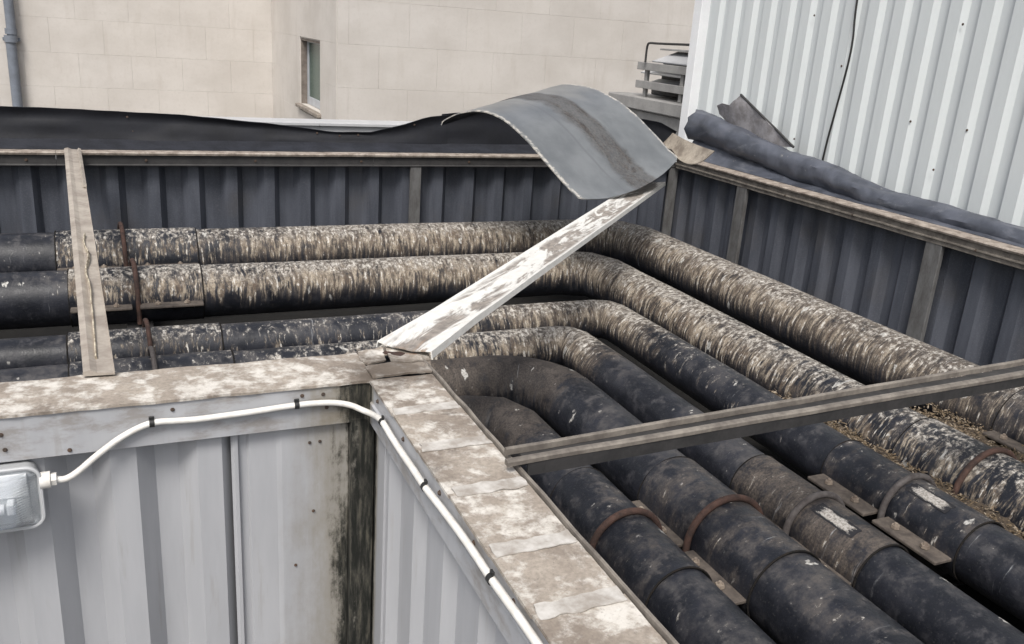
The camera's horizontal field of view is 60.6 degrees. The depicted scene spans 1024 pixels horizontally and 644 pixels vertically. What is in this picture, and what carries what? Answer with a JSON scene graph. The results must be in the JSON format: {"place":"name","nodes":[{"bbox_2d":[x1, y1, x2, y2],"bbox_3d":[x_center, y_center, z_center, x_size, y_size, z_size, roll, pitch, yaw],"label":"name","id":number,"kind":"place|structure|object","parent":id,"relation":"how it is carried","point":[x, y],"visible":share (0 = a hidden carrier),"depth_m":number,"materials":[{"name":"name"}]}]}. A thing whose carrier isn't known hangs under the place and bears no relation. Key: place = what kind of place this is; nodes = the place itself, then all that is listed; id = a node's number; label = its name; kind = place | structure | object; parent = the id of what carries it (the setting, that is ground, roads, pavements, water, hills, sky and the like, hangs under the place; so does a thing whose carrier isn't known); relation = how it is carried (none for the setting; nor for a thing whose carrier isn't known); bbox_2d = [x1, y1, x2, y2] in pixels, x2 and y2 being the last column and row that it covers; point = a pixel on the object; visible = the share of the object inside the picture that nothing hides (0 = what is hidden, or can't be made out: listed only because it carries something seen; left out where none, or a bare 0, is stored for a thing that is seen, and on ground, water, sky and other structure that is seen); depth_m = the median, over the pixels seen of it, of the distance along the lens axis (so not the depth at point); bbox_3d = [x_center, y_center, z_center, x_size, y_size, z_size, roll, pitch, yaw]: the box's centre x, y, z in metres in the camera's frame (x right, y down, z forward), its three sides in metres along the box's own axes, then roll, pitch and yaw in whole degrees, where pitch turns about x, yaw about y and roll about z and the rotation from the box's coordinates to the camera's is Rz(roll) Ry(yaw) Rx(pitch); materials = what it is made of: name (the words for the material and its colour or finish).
{"place":"outdoors","nodes":[
{"label":"outdoors","id":0,"kind":"place"},
{"bbox_2d":[55,116,412,154],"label":"parapet wall","id":1,"kind":"structure","parent":0,"point":[334,125],"depth_m":10.22,"materials":[{"name":"grey metal"}]},
{"bbox_2d":[0,0,694,120],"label":"stone building","id":2,"kind":"structure","parent":0,"point":[397,60],"depth_m":14.81,"materials":[{"name":"beige stone"}]},
{"bbox_2d":[2,0,22,106],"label":"drainpipe","id":3,"kind":"object","parent":2,"relation":"attached to","point":[11,39],"visible":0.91,"depth_m":15.97,"materials":[{"name":"metal"}]},
{"bbox_2d":[295,38,320,117],"bbox_3d":[-3.360,-4.130,14.729,0.235,1.173,1.890,-4,20,-24],"label":"window","id":4,"kind":"structure","parent":2,"relation":"in","point":[310,49],"depth_m":15.15,"materials":[{"name":"grey glass"}]},
{"bbox_2d":[0,295,1023,632],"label":"trough floor","id":5,"kind":"structure","parent":0,"point":[966,589],"depth_m":5.78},
{"bbox_2d":[127,321,153,327],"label":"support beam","id":6,"kind":"structure","parent":5,"relation":"on","point":[133,324],"depth_m":4.98,"materials":[{"name":"metal"}]},
{"bbox_2d":[0,149,678,235],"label":"corrugated wall","id":7,"kind":"structure","parent":5,"relation":"on","point":[137,189],"depth_m":6.76,"materials":[{"name":"metal"}]},
{"bbox_2d":[64,147,114,375],"bbox_3d":[-2.079,-0.535,4.227,0.102,0.042,4.254,-5,21,-26],"label":"cover batten","id":8,"kind":"object","parent":7,"relation":"on","point":[96,353],"visible":1,"depth_m":3.21,"materials":[{"name":"beige wood"}]},
{"bbox_2d":[0,106,676,153],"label":"black flashing","id":9,"kind":"object","parent":7,"relation":"on","point":[44,128],"visible":0.65,"depth_m":6.63,"materials":[{"name":"black rubber"}]},
{"bbox_2d":[670,161,1023,370],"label":"corrugated wall","id":10,"kind":"structure","parent":5,"relation":"on","point":[960,294],"depth_m":6.11,"materials":[{"name":"metal"}]},
{"bbox_2d":[504,359,1023,475],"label":"cover rail","id":11,"kind":"object","parent":10,"relation":"on","point":[563,453],"visible":1,"depth_m":2.44,"materials":[{"name":"metal"}]},
{"bbox_2d":[684,94,1023,247],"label":"rolled flashing","id":12,"kind":"object","parent":10,"relation":"on","point":[745,135],"visible":0.93,"depth_m":6.80,"materials":[{"name":"rubber"}]},
{"bbox_2d":[878,529,964,586],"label":"support beam","id":13,"kind":"structure","parent":5,"relation":"on","point":[943,574],"depth_m":3.47,"materials":[{"name":"metal"}]},
{"bbox_2d":[0,251,1023,532],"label":"insulated pipe","id":14,"kind":"object","parent":13,"relation":"on","point":[974,469],"visible":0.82,"depth_m":4.98,"materials":[{"name":"fabric"}]},
{"bbox_2d":[769,389,1023,539],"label":"dry litter","id":15,"kind":"object","parent":14,"relation":"on","point":[990,513],"visible":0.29,"depth_m":3.42,"materials":[{"name":"plant"}]},
{"bbox_2d":[910,403,1023,462],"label":"dry litter","id":16,"kind":"object","parent":14,"relation":"on","point":[974,432],"visible":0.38,"depth_m":3.96,"materials":[{"name":"plant"}]},
{"bbox_2d":[0,219,1023,453],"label":"insulated pipe","id":17,"kind":"object","parent":13,"relation":"on","point":[861,349],"visible":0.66,"depth_m":5.51,"materials":[{"name":"fabric"}]},
{"bbox_2d":[0,300,1023,621],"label":"insulated pipe","id":18,"kind":"object","parent":13,"relation":"on","point":[924,516],"visible":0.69,"depth_m":3.98,"materials":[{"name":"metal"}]},
{"bbox_2d":[0,326,1023,643],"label":"insulated pipe","id":19,"kind":"object","parent":13,"relation":"on","point":[890,578],"visible":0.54,"depth_m":3.25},
{"bbox_2d":[458,395,775,643],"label":"insulated pipe","id":20,"kind":"object","parent":13,"relation":"on","point":[673,587],"visible":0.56,"depth_m":2.75,"materials":[{"name":"metal"}]},
{"bbox_2d":[431,355,923,643],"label":"insulated pipe","id":21,"kind":"object","parent":13,"relation":"on","point":[774,582],"visible":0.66,"depth_m":2.91,"materials":[{"name":"metal"}]},
{"label":"ground","id":22,"kind":"structure","parent":0,"visible":0},
{"bbox_2d":[0,353,408,643],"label":"corrugated wall","id":23,"kind":"structure","parent":22,"relation":"on","point":[255,529],"depth_m":2.52,"materials":[{"name":"grey metal"}]},
{"bbox_2d":[0,460,56,532],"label":"bulkhead light","id":24,"kind":"object","parent":23,"relation":"attached to","point":[24,484],"visible":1,"depth_m":2.22,"materials":[{"name":"grey plastic"}]},
{"bbox_2d":[358,347,678,643],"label":"corrugated wall","id":25,"kind":"structure","parent":22,"relation":"on","point":[559,579],"depth_m":2.08,"materials":[{"name":"grey paint"}]},
{"bbox_2d":[56,398,542,643],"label":"white cable","id":26,"kind":"object","parent":25,"relation":"attached to","point":[492,581],"visible":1,"depth_m":2.27,"materials":[{"name":"plastic"}]},
{"bbox_2d":[376,182,665,358],"bbox_3d":[0.340,-0.463,4.566,0.198,0.035,4.073,10,19,18],"label":"ridge strip","id":27,"kind":"object","parent":25,"relation":"on","point":[437,330],"visible":0.97,"depth_m":3.52,"materials":[{"name":"metal"}]},
{"bbox_2d":[441,84,714,199],"bbox_3d":[0.576,-1.299,6.108,1.480,0.611,1.625,14,21,28],"label":"curled sheet","id":28,"kind":"object","parent":27,"relation":"on","point":[586,143],"visible":1,"depth_m":5.86,"materials":[{"name":"grey metal"}]},
{"bbox_2d":[608,42,689,135],"bbox_3d":[2.519,-1.589,10.371,1.970,3.183,2.510,-4,20,-24],"label":"ventilation unit","id":29,"kind":"object","parent":22,"relation":"on","point":[661,102],"visible":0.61,"depth_m":9.99,"materials":[{"name":"grey paint"}]},
{"bbox_2d":[678,0,1023,226],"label":"clad building","id":30,"kind":"structure","parent":22,"relation":"on","point":[931,104],"depth_m":6.49,"materials":[{"name":"grey paint"}]},
{"bbox_2d":[822,0,857,160],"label":"hanging wire","id":31,"kind":"object","parent":30,"relation":"hanging from","point":[844,77],"visible":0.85,"depth_m":6.83,"materials":[{"name":"black plastic"}]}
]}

